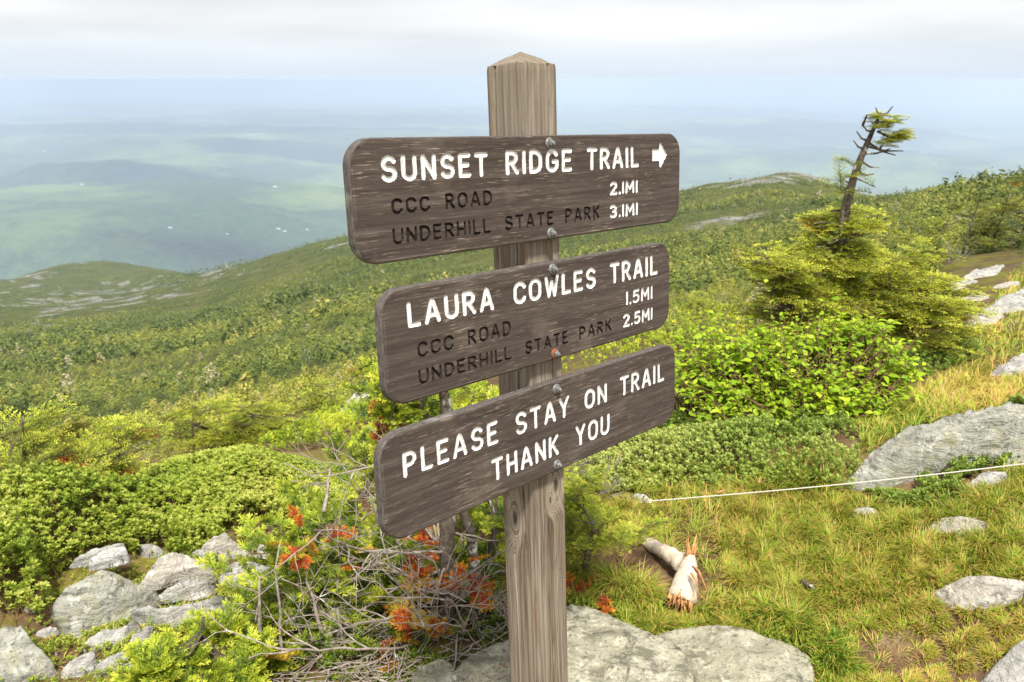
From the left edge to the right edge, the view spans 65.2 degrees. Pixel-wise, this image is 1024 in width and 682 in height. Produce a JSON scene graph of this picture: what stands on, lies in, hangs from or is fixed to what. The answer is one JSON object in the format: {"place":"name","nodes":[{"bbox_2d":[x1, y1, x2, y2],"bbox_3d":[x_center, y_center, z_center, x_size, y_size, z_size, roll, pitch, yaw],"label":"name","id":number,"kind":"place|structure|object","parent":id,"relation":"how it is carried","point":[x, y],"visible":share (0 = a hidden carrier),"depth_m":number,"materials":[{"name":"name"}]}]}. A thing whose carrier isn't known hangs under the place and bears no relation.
{"place":"outdoors","nodes":[
{"label":"outdoors","id":0,"kind":"place"},
{"bbox_2d":[124,422,173,460],"bbox_3d":[-2.503,0.681,5.441,0.405,0.307,0.369,0,18,0],"label":"dead bush","id":1,"kind":"object","parent":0,"point":[150,447],"visible":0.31,"depth_m":5.44,"materials":[{"name":"plant"}]},
{"bbox_2d":[33,549,281,681],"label":"grass","id":2,"kind":"structure","parent":0,"point":[177,603],"depth_m":2.34,"materials":[{"name":"green plant"}]},
{"bbox_2d":[0,89,1023,681],"bbox_3d":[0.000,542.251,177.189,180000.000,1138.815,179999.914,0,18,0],"label":"ground","id":3,"kind":"structure","parent":0,"point":[122,181],"depth_m":4714.23,"materials":[{"name":"green plant"}]},
{"bbox_2d":[0,625,58,681],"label":"stone","id":4,"kind":"object","parent":3,"relation":"on","point":[23,657],"visible":0.99,"depth_m":2.14,"materials":[{"name":"grey stone"}]},
{"bbox_2d":[23,606,36,612],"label":"stone","id":5,"kind":"object","parent":3,"relation":"on","point":[26,609],"visible":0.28,"depth_m":2.35,"materials":[{"name":"grey stone"}]},
{"bbox_2d":[35,626,60,637],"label":"stone","id":6,"kind":"object","parent":3,"relation":"on","point":[49,631],"visible":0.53,"depth_m":2.29,"materials":[{"name":"grey stone"}]},
{"bbox_2d":[0,395,111,495],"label":"fir","id":7,"kind":"object","parent":3,"relation":"on","point":[27,439],"visible":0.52,"depth_m":3.59,"materials":[{"name":"green plant"}]},
{"bbox_2d":[42,413,109,467],"bbox_3d":[-2.700,0.691,4.861,0.455,0.495,0.452,0,18,0],"label":"fir bush","id":8,"kind":"object","parent":3,"relation":"on","point":[75,426],"visible":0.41,"depth_m":4.87,"materials":[{"name":"green plant"}]},
{"bbox_2d":[60,652,98,679],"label":"stone","id":9,"kind":"object","parent":3,"relation":"on","point":[73,668],"visible":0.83,"depth_m":2.17,"materials":[{"name":"grey stone"}]},
{"bbox_2d":[69,543,126,567],"bbox_3d":[-1.298,0.673,2.509,0.168,0.053,0.030,-12,22,-33],"label":"stone","id":10,"kind":"object","parent":3,"relation":"on","point":[83,560],"visible":0.45,"depth_m":2.48,"materials":[{"name":"grey stone"}]},
{"bbox_2d":[51,570,160,637],"bbox_3d":[-1.208,0.773,2.378,0.289,0.188,0.118,-13,22,-34],"label":"boulder","id":11,"kind":"object","parent":3,"relation":"on","point":[100,597],"visible":0.88,"depth_m":2.34,"materials":[{"name":"grey stone"}]},
{"bbox_2d":[89,546,129,570],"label":"stone","id":12,"kind":"object","parent":3,"relation":"on","point":[112,557],"visible":1,"depth_m":2.47,"materials":[{"name":"grey stone"}]},
{"bbox_2d":[80,621,140,652],"bbox_3d":[-1.149,0.858,2.287,0.170,0.078,0.043,-9,20,-25],"label":"stone","id":13,"kind":"object","parent":3,"relation":"on","point":[113,636],"visible":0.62,"depth_m":2.28,"materials":[{"name":"grey stone"}]},
{"bbox_2d":[93,651,132,677],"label":"stone","id":14,"kind":"object","parent":3,"relation":"on","point":[103,664],"visible":0.43,"depth_m":2.18,"materials":[{"name":"grey stone"}]},
{"bbox_2d":[71,410,173,478],"bbox_3d":[-2.066,0.618,4.141,0.604,0.450,0.613,0,18,0],"label":"fir","id":15,"kind":"object","parent":3,"relation":"on","point":[120,465],"visible":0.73,"depth_m":4.14,"materials":[{"name":"green plant"}]},
{"bbox_2d":[130,625,156,645],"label":"stone","id":16,"kind":"object","parent":3,"relation":"on","point":[144,632],"visible":0.23,"depth_m":2.24,"materials":[{"name":"grey stone"}]},
{"bbox_2d":[0,535,300,681],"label":"moss","id":17,"kind":"object","parent":3,"relation":"on","point":[114,649],"visible":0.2,"depth_m":2.30,"materials":[{"name":"green plant"}]},
{"bbox_2d":[139,543,163,557],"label":"stone","id":18,"kind":"object","parent":3,"relation":"on","point":[145,550],"visible":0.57,"depth_m":2.71,"materials":[{"name":"grey stone"}]},
{"bbox_2d":[139,552,215,589],"bbox_3d":[-1.057,0.720,2.515,0.225,0.097,0.086,-7,19,-21],"label":"stone","id":19,"kind":"object","parent":3,"relation":"on","point":[180,567],"visible":0.87,"depth_m":2.50,"materials":[{"name":"grey stone"}]},
{"bbox_2d":[0,443,359,628],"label":"heath mat","id":20,"kind":"object","parent":3,"relation":"on","point":[205,481],"visible":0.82,"depth_m":2.78,"materials":[{"name":"green plant"}]},
{"bbox_2d":[130,595,234,627],"bbox_3d":[-0.967,0.826,2.411,0.363,0.112,0.058,-7,19,-19],"label":"stone","id":21,"kind":"object","parent":3,"relation":"on","point":[170,615],"visible":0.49,"depth_m":2.38,"materials":[{"name":"grey stone"}]},
{"bbox_2d":[129,392,243,459],"bbox_3d":[-2.087,0.609,5.192,0.715,0.453,0.780,4,19,13],"label":"fir","id":22,"kind":"object","parent":3,"relation":"on","point":[178,417],"visible":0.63,"depth_m":5.24,"materials":[{"name":"green plant"}]},
{"bbox_2d":[158,579,215,603],"bbox_3d":[-1.030,0.783,2.499,0.199,0.068,0.040,-8,20,-22],"label":"stone","id":23,"kind":"object","parent":3,"relation":"on","point":[178,589],"visible":0.89,"depth_m":2.50,"materials":[{"name":"grey stone"}]},
{"bbox_2d":[191,549,204,559],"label":"stone","id":24,"kind":"object","parent":3,"relation":"on","point":[199,553],"visible":0.37,"depth_m":2.73,"materials":[{"name":"grey stone"}]},
{"bbox_2d":[108,591,303,681],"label":"fir seedling","id":25,"kind":"object","parent":3,"relation":"on","point":[162,658],"visible":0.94,"depth_m":2.09,"materials":[{"name":"green plant"}]},
{"bbox_2d":[201,532,250,560],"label":"stone","id":26,"kind":"object","parent":3,"relation":"on","point":[224,542],"visible":0.66,"depth_m":2.75,"materials":[{"name":"grey stone"}]},
{"bbox_2d":[215,562,272,587],"bbox_3d":[-0.871,0.773,2.612,0.203,0.112,0.054,-5,19,-15],"label":"stone","id":27,"kind":"object","parent":3,"relation":"on","point":[236,569],"visible":0.29,"depth_m":2.60,"materials":[{"name":"grey stone"}]},
{"bbox_2d":[174,392,314,450],"bbox_3d":[-1.727,0.572,5.186,0.881,0.443,0.604,0,18,0],"label":"fir bush","id":28,"kind":"object","parent":3,"relation":"on","point":[248,425],"visible":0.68,"depth_m":5.15,"materials":[{"name":"green plant"}]},
{"bbox_2d":[252,554,268,558],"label":"stone","id":29,"kind":"object","parent":3,"relation":"on","point":[260,556],"visible":0.26,"depth_m":2.79,"materials":[{"name":"grey stone"}]},
{"bbox_2d":[257,544,266,552],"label":"stone","id":30,"kind":"object","parent":3,"relation":"on","point":[260,545],"visible":0.34,"depth_m":2.83,"materials":[{"name":"grey stone"}]},
{"bbox_2d":[258,374,311,405],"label":"fir","id":31,"kind":"object","parent":3,"relation":"on","point":[294,382],"visible":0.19,"depth_m":11.80,"materials":[{"name":"green plant"}]},
{"bbox_2d":[274,375,350,415],"bbox_3d":[-1.974,0.592,8.167,0.870,0.492,0.807,11,21,30],"label":"fir","id":32,"kind":"object","parent":3,"relation":"on","point":[315,395],"visible":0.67,"depth_m":8.09,"materials":[{"name":"green plant"}]},
{"bbox_2d":[342,362,368,385],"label":"fir","id":33,"kind":"object","parent":3,"relation":"on","point":[351,372],"visible":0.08,"depth_m":12.42,"materials":[{"name":"green plant"}]},
{"bbox_2d":[340,393,376,410],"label":"stone","id":34,"kind":"object","parent":3,"relation":"on","point":[353,396],"visible":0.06,"depth_m":7.25,"materials":[{"name":"grey stone"}]},
{"bbox_2d":[252,380,487,517],"bbox_3d":[-0.955,0.570,6.595,1.616,2.423,7.287,-2,18,-7],"label":"heath mat","id":35,"kind":"object","parent":3,"relation":"on","point":[329,417],"visible":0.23,"depth_m":4.85,"materials":[{"name":"green plant"}]},
{"bbox_2d":[252,611,508,681],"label":"moss","id":36,"kind":"object","parent":3,"relation":"on","point":[413,652],"visible":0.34,"depth_m":2.27,"materials":[{"name":"green plant"}]},
{"bbox_2d":[267,535,503,680],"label":"heath mat","id":37,"kind":"object","parent":3,"relation":"on","point":[328,657],"visible":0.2,"depth_m":2.33,"materials":[{"name":"green plant"}]},
{"bbox_2d":[261,587,509,681],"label":"twig litter","id":38,"kind":"object","parent":3,"relation":"on","point":[455,654],"visible":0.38,"depth_m":2.24,"materials":[{"name":"wood"}]},
{"bbox_2d":[171,355,615,681],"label":"half dead fir","id":39,"kind":"object","parent":3,"relation":"on","point":[356,568],"visible":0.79,"depth_m":2.30,"materials":[{"name":"green plant"}]},
{"bbox_2d":[409,659,458,681],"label":"stone","id":40,"kind":"object","parent":3,"relation":"on","point":[443,670],"visible":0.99,"depth_m":2.04,"materials":[{"name":"grey stone"}]},
{"bbox_2d":[0,170,869,321],"bbox_3d":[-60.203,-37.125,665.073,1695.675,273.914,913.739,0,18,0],"label":"dwarf firs","id":41,"kind":"object","parent":3,"relation":"on","point":[224,267],"visible":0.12,"depth_m":490.61,"materials":[{"name":"green plant"}]},
{"bbox_2d":[432,383,503,581],"bbox_3d":[-0.086,0.458,2.773,0.341,0.693,0.535,-12,22,-33],"label":"fir seedling","id":42,"kind":"object","parent":3,"relation":"on","point":[461,397],"visible":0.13,"depth_m":2.72,"materials":[{"name":"green plant"}]},
{"bbox_2d":[343,52,679,681],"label":"trail sign","id":43,"kind":"object","parent":3,"relation":"on","point":[522,188],"visible":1,"depth_m":1.44,"materials":[{"name":"brown wood"}]},
{"bbox_2d":[0,167,1023,376],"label":"dwarf firs","id":44,"kind":"object","parent":3,"relation":"on","point":[72,337],"visible":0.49,"depth_m":166.11,"materials":[{"name":"green plant"}]},
{"bbox_2d":[0,168,1023,430],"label":"dwarf firs","id":45,"kind":"object","parent":3,"relation":"on","point":[686,270],"visible":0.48,"depth_m":50.46,"materials":[{"name":"green plant"}]},
{"bbox_2d":[0,193,1023,472],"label":"dwarf firs","id":46,"kind":"object","parent":3,"relation":"on","point":[728,295],"visible":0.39,"depth_m":13.86,"materials":[{"name":"green plant"}]},
{"bbox_2d":[455,604,694,681],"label":"slab","id":47,"kind":"structure","parent":3,"relation":"on","point":[602,647],"depth_m":2.20,"materials":[{"name":"grey stone"}]},
{"bbox_2d":[564,455,632,500],"bbox_3d":[0.295,0.497,2.915,0.286,0.177,0.287,0,18,0],"label":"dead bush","id":48,"kind":"object","parent":3,"relation":"on","point":[604,492],"visible":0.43,"depth_m":2.89,"materials":[{"name":"plant"}]},
{"bbox_2d":[564,462,687,574],"bbox_3d":[0.268,0.620,2.560,0.398,0.333,0.511,-15,24,-39],"label":"fir seedling","id":49,"kind":"object","parent":3,"relation":"on","point":[577,504],"visible":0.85,"depth_m":2.51,"materials":[{"name":"green plant"}]},
{"bbox_2d":[631,493,648,502],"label":"stone","id":50,"kind":"object","parent":3,"relation":"on","point":[640,496],"visible":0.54,"depth_m":2.85,"materials":[{"name":"grey stone"}]},
{"bbox_2d":[561,288,754,369],"bbox_3d":[5.020,-1.446,25.223,2.016,9.963,42.360,3,18,10],"label":"heath mat","id":51,"kind":"object","parent":3,"relation":"on","point":[629,345],"visible":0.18,"depth_m":8.73,"materials":[{"name":"green plant"}]},
{"bbox_2d":[641,534,706,613],"bbox_3d":[0.426,0.627,2.666,0.142,0.219,0.792,-6,19,-17],"label":"broken trunk","id":52,"kind":"object","parent":3,"relation":"on","point":[684,583],"visible":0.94,"depth_m":2.40,"materials":[{"name":"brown wood"}]},
{"bbox_2d":[649,314,724,420],"bbox_3d":[0.885,0.140,3.853,0.461,0.429,0.738,0,18,0],"label":"shrub","id":53,"kind":"object","parent":3,"relation":"on","point":[680,343],"visible":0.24,"depth_m":3.99,"materials":[{"name":"green plant"}]},
{"bbox_2d":[674,290,713,322],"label":"fir","id":54,"kind":"object","parent":3,"relation":"on","point":[698,292],"visible":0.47,"depth_m":15.68,"materials":[{"name":"green plant"}]},
{"bbox_2d":[566,567,840,681],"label":"moss","id":55,"kind":"object","parent":3,"relation":"on","point":[614,613],"visible":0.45,"depth_m":2.32,"materials":[{"name":"green plant"}]},
{"bbox_2d":[568,409,861,499],"bbox_3d":[0.782,0.359,3.209,1.140,0.429,1.121,7,19,21],"label":"bilberry patch","id":56,"kind":"object","parent":3,"relation":"on","point":[686,434],"visible":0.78,"depth_m":2.95,"materials":[{"name":"green plant"}]},
{"bbox_2d":[712,275,733,294],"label":"fir","id":57,"kind":"object","parent":3,"relation":"on","point":[730,281],"visible":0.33,"depth_m":22.18,"materials":[{"name":"green plant"}]},
{"bbox_2d":[657,625,814,681],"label":"slab","id":58,"kind":"structure","parent":3,"relation":"on","point":[715,653],"depth_m":2.18,"materials":[{"name":"grey stone"}]},
{"bbox_2d":[618,450,853,504],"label":"grass","id":59,"kind":"structure","parent":3,"relation":"on","point":[695,489],"depth_m":2.83,"materials":[{"name":"green plant"}]},
{"bbox_2d":[657,409,817,447],"bbox_3d":[0.976,0.361,3.536,0.943,0.327,0.625,13,22,35],"label":"heath mat","id":60,"kind":"object","parent":3,"relation":"on","point":[763,434],"visible":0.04,"depth_m":3.18,"materials":[{"name":"green plant"}]},
{"bbox_2d":[669,279,929,444],"bbox_3d":[1.253,0.105,3.445,1.202,0.630,0.948,0,18,0],"label":"mountain shrub","id":61,"kind":"object","parent":3,"relation":"on","point":[776,373],"visible":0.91,"depth_m":3.45,"materials":[{"name":"green plant"}]},
{"bbox_2d":[643,463,1023,502],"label":"rope","id":62,"kind":"object","parent":3,"relation":"on","point":[836,484],"visible":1,"depth_m":2.50,"materials":[{"name":"beige fabric"}]},
{"bbox_2d":[682,332,986,431],"bbox_3d":[1.883,0.192,3.969,2.182,0.349,0.910,-8,20,-24],"label":"bilberry patch","id":63,"kind":"object","parent":3,"relation":"on","point":[947,358],"visible":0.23,"depth_m":4.02,"materials":[{"name":"green plant"}]},
{"bbox_2d":[820,154,874,243],"bbox_3d":[1.713,-0.730,4.141,0.284,0.460,0.220,0,18,0],"label":"fir sapling","id":64,"kind":"object","parent":3,"relation":"on","point":[847,189],"visible":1,"depth_m":4.13,"materials":[{"name":"green plant"}]},
{"bbox_2d":[723,106,998,357],"bbox_3d":[1.814,-0.414,4.343,1.379,1.661,1.260,-4,19,-12],"label":"wind sheared fir","id":65,"kind":"object","parent":3,"relation":"on","point":[858,271],"visible":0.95,"depth_m":4.19,"materials":[{"name":"green plant"}]},
{"bbox_2d":[850,507,879,517],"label":"stone","id":66,"kind":"object","parent":3,"relation":"on","point":[866,509],"visible":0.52,"depth_m":2.53,"materials":[{"name":"grey stone"}]},
{"bbox_2d":[838,445,967,512],"bbox_3d":[1.229,0.432,2.683,0.267,0.149,0.605,-7,19,-21],"label":"bilberry patch","id":67,"kind":"object","parent":3,"relation":"on","point":[902,495],"visible":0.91,"depth_m":2.51,"materials":[{"name":"green plant"}]},
{"bbox_2d":[897,212,937,252],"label":"fir","id":68,"kind":"object","parent":3,"relation":"on","point":[913,235],"visible":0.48,"depth_m":15.53,"materials":[{"name":"green plant"}]},
{"bbox_2d":[844,401,1023,490],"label":"boulder","id":69,"kind":"object","parent":3,"relation":"on","point":[994,433],"visible":0.81,"depth_m":2.56,"materials":[{"name":"grey stone"}]},
{"bbox_2d":[902,216,967,276],"bbox_3d":[5.131,-1.092,9.725,0.721,0.792,1.068,11,21,30],"label":"fir","id":70,"kind":"object","parent":3,"relation":"on","point":[940,241],"visible":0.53,"depth_m":9.77,"materials":[{"name":"green plant"}]},
{"bbox_2d":[914,199,963,239],"bbox_3d":[9.033,-2.460,16.668,1.005,1.005,1.134,17,25,42],"label":"fir","id":71,"kind":"object","parent":3,"relation":"on","point":[953,206],"visible":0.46,"depth_m":16.55,"materials":[{"name":"green plant"}]},
{"bbox_2d":[920,516,992,535],"bbox_3d":[1.297,0.572,2.380,0.248,0.116,0.049,5,19,16],"label":"stone","id":72,"kind":"object","parent":3,"relation":"on","point":[954,526],"visible":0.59,"depth_m":2.36,"materials":[{"name":"grey stone"}]},
{"bbox_2d":[939,240,975,263],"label":"dead bush","id":73,"kind":"object","parent":3,"relation":"on","point":[950,253],"visible":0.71,"depth_m":10.29,"materials":[{"name":"grey wood"}]},
{"bbox_2d":[949,280,965,289],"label":"stone","id":74,"kind":"object","parent":3,"relation":"on","point":[964,282],"visible":0.43,"depth_m":7.49,"materials":[{"name":"grey stone"}]},
{"bbox_2d":[915,192,1018,259],"bbox_3d":[6.149,-1.504,10.789,1.272,1.011,0.908,0,18,0],"label":"fir","id":75,"kind":"object","parent":3,"relation":"on","point":[972,234],"visible":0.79,"depth_m":10.83,"materials":[{"name":"green plant"}]},
{"bbox_2d":[915,392,1023,491],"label":"bilberry patch","id":76,"kind":"object","parent":3,"relation":"on","point":[978,464],"visible":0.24,"depth_m":2.53,"materials":[{"name":"green plant"}]},
{"bbox_2d":[962,293,988,301],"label":"stone","id":77,"kind":"object","parent":3,"relation":"on","point":[979,298],"visible":0.38,"depth_m":6.48,"materials":[{"name":"grey stone"}]},
{"bbox_2d":[932,575,1023,610],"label":"stone","id":78,"kind":"object","parent":3,"relation":"on","point":[983,590],"visible":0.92,"depth_m":2.18,"materials":[{"name":"grey stone"}]},
{"bbox_2d":[959,264,1004,283],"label":"slab","id":79,"kind":"structure","parent":3,"relation":"on","point":[985,272],"depth_m":8.02,"materials":[{"name":"grey stone"}]},
{"bbox_2d":[964,310,1003,326],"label":"slab","id":80,"kind":"structure","parent":3,"relation":"on","point":[985,320],"depth_m":5.29,"materials":[{"name":"grey stone"}]},
{"bbox_2d":[966,471,1006,487],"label":"stone","id":81,"kind":"object","parent":3,"relation":"on","point":[990,476],"visible":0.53,"depth_m":2.46,"materials":[{"name":"grey stone"}]},
{"bbox_2d":[971,179,1023,250],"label":"fir","id":82,"kind":"object","parent":3,"relation":"on","point":[1009,207],"visible":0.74,"depth_m":10.70,"materials":[{"name":"green plant"}]},
{"bbox_2d":[974,164,1023,245],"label":"fir","id":83,"kind":"object","parent":3,"relation":"on","point":[1009,228],"visible":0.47,"depth_m":11.06,"materials":[{"name":"green plant"}]},
{"bbox_2d":[981,640,1023,681],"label":"slab","id":84,"kind":"structure","parent":3,"relation":"on","point":[1008,666],"depth_m":2.02,"materials":[{"name":"grey stone"}]},
{"bbox_2d":[981,289,1023,313],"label":"slab","id":85,"kind":"structure","parent":3,"relation":"on","point":[1014,302],"depth_m":5.89,"materials":[{"name":"grey stone"}]},
{"bbox_2d":[993,281,1019,287],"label":"stone","id":86,"kind":"object","parent":3,"relation":"on","point":[1005,284],"visible":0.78,"depth_m":6.93,"materials":[{"name":"grey stone"}]},
{"bbox_2d":[991,353,1023,375],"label":"slab","id":87,"kind":"structure","parent":3,"relation":"on","point":[1015,363],"depth_m":3.73,"materials":[{"name":"grey stone"}]},
{"bbox_2d":[0,0,1023,89],"label":"sky","id":88,"kind":"structure","parent":0,"point":[45,44],"materials":[{"name":"white"}]},
{"bbox_2d":[565,455,1023,681],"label":"grass","id":89,"kind":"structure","parent":0,"point":[860,560],"depth_m":2.38,"materials":[{"name":"green plant"}]},
{"bbox_2d":[801,579,814,588],"bbox_3d":[0.870,0.715,2.354,0.018,0.011,0.052,-8,20,-24],"label":"wood chip","id":90,"kind":"object","parent":89,"relation":"on","point":[805,582],"visible":1,"depth_m":2.35,"materials":[{"name":"grey wood"}]},
{"bbox_2d":[847,349,1023,455],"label":"grass","id":91,"kind":"structure","parent":0,"point":[938,401],"depth_m":3.28,"materials":[{"name":"green plant"}]},
{"bbox_2d":[958,263,1023,357],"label":"grass","id":92,"kind":"structure","parent":0,"point":[1004,341],"depth_m":4.82,"materials":[{"name":"plant"}]}
]}

